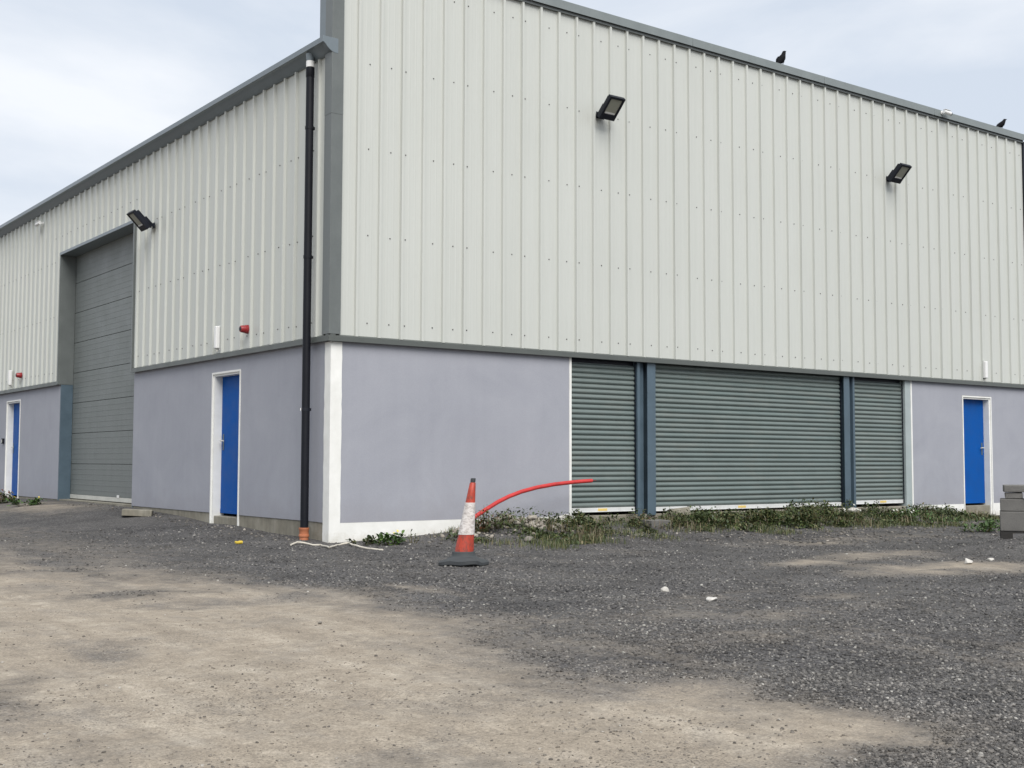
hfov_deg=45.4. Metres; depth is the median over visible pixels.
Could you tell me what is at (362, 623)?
ground
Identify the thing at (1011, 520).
concrete block
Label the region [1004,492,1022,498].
concrete block
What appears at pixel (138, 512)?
concrete slab
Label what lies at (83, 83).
sky
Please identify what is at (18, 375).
alarm sounder
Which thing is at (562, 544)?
grass tufts
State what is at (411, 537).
weed plant
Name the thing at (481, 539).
rubble scatter
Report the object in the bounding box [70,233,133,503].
sectional door
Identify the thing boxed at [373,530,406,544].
dandelion plant
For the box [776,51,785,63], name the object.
crow
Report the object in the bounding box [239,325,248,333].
alarm sounder
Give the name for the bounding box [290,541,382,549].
white cable
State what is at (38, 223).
security camera
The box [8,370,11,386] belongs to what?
emergency light
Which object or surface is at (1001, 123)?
crow
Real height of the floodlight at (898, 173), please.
0.317 m
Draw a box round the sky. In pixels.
[0,0,1023,224]
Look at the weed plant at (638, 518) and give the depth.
17.81 m
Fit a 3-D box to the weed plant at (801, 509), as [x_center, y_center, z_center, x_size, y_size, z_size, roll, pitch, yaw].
[4.729,2.008,19.402,0.642,0.399,1.047,-3,-5,39]
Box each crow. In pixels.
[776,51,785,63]
[996,119,1006,127]
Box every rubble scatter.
[377,525,650,550]
[434,517,581,537]
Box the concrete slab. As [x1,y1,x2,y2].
[122,509,152,516]
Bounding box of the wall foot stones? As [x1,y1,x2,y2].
[67,503,310,542]
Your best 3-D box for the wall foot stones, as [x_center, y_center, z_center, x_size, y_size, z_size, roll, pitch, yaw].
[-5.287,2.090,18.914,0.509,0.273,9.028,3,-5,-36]
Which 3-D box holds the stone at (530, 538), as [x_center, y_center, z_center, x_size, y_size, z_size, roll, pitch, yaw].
[0.206,1.959,15.435,0.130,0.089,0.117,1,-4,-7]
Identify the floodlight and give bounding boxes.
[126,209,154,231]
[596,94,625,120]
[886,163,911,183]
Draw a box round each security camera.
[35,221,43,226]
[941,109,952,115]
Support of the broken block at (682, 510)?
on the ground
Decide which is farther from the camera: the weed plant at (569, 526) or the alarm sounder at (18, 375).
the alarm sounder at (18, 375)
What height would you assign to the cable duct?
0.780 m
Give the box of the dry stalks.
[487,506,995,544]
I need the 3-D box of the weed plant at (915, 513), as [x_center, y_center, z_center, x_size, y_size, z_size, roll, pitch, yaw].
[6.894,2.224,20.902,0.696,0.235,0.416,1,-4,-16]
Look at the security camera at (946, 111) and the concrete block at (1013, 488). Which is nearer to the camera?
the concrete block at (1013, 488)
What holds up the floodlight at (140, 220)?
attached to the warehouse
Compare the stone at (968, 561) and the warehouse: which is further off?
the warehouse
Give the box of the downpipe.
[299,52,314,539]
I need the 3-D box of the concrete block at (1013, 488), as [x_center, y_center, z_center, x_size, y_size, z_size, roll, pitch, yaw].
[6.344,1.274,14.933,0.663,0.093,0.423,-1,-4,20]
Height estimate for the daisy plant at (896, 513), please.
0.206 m
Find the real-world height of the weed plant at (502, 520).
0.259 m
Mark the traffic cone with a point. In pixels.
(463, 553)
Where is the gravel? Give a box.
[0,523,1023,767]
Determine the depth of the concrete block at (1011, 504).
14.81 m
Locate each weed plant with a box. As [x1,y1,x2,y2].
[0,489,13,503]
[347,535,377,545]
[408,529,418,542]
[475,508,496,531]
[482,509,527,528]
[540,512,560,530]
[547,514,577,532]
[571,520,603,534]
[630,511,651,523]
[699,506,744,522]
[739,508,793,522]
[793,498,839,523]
[825,503,851,518]
[897,507,936,520]
[929,516,963,522]
[957,519,999,532]
[979,515,999,527]
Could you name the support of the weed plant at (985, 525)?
on the ground
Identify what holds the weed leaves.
on the ground
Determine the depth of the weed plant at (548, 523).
16.18 m
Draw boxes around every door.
[4,399,20,497]
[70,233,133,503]
[209,369,240,525]
[962,395,993,514]
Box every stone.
[525,536,532,541]
[527,515,536,519]
[661,586,668,591]
[706,597,717,600]
[964,558,972,563]
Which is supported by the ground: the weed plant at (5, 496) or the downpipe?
the weed plant at (5, 496)
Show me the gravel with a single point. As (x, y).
(974, 749)
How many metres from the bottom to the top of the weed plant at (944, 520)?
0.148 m
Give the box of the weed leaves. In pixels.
[442,497,997,544]
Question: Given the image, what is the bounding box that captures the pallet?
[1000,530,1023,539]
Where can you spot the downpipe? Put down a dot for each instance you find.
(305, 409)
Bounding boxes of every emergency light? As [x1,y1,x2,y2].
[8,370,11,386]
[214,326,219,351]
[983,361,987,380]
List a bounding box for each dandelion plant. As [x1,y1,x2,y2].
[5,496,46,505]
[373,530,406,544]
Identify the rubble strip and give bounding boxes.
[619,516,1019,545]
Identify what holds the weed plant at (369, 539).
on the ground
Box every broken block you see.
[641,519,670,526]
[667,507,690,518]
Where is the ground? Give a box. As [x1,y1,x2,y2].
[0,497,1023,767]
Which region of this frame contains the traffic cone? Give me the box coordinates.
[438,478,488,566]
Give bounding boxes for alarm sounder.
[15,372,21,377]
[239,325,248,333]
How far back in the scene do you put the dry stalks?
18.09 m
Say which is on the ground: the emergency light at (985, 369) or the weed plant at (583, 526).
the weed plant at (583, 526)
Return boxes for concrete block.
[1000,498,1023,510]
[1000,510,1023,530]
[1003,485,1023,491]
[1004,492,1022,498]
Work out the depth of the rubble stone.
16.30 m
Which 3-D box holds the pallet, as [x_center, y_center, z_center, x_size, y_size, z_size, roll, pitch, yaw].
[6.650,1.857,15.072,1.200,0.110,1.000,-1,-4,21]
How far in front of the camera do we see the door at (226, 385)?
18.40 m
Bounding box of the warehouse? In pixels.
[0,0,1023,542]
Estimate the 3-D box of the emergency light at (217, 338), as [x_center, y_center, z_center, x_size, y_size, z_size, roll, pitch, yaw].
[-4.396,-0.676,18.252,0.072,0.390,0.084,3,-5,-36]
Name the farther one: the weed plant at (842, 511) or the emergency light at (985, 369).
the emergency light at (985, 369)
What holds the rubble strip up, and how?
on the ground
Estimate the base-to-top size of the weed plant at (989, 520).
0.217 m
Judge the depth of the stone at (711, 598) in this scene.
9.36 m
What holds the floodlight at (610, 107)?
attached to the warehouse
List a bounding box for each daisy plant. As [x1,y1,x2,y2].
[839,504,861,518]
[881,508,915,519]
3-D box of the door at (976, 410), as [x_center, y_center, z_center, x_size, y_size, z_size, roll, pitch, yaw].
[9.021,1.576,24.008,0.984,2.666,0.265,3,-5,-36]
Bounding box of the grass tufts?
[430,510,999,550]
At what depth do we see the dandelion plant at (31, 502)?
22.65 m
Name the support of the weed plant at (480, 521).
on the ground
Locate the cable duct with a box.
[475,479,595,518]
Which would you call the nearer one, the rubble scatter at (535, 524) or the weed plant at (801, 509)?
the rubble scatter at (535, 524)
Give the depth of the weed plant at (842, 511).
20.06 m
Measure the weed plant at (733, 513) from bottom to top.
0.260 m
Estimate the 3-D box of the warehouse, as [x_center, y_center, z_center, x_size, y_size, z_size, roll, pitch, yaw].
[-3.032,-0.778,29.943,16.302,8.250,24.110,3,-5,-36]
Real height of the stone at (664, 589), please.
0.052 m
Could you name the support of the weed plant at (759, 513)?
on the ground
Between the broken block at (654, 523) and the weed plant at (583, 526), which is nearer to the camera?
the weed plant at (583, 526)
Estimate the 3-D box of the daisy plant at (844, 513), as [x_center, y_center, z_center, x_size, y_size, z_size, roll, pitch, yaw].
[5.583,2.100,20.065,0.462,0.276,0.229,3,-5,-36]
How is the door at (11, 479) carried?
in the warehouse

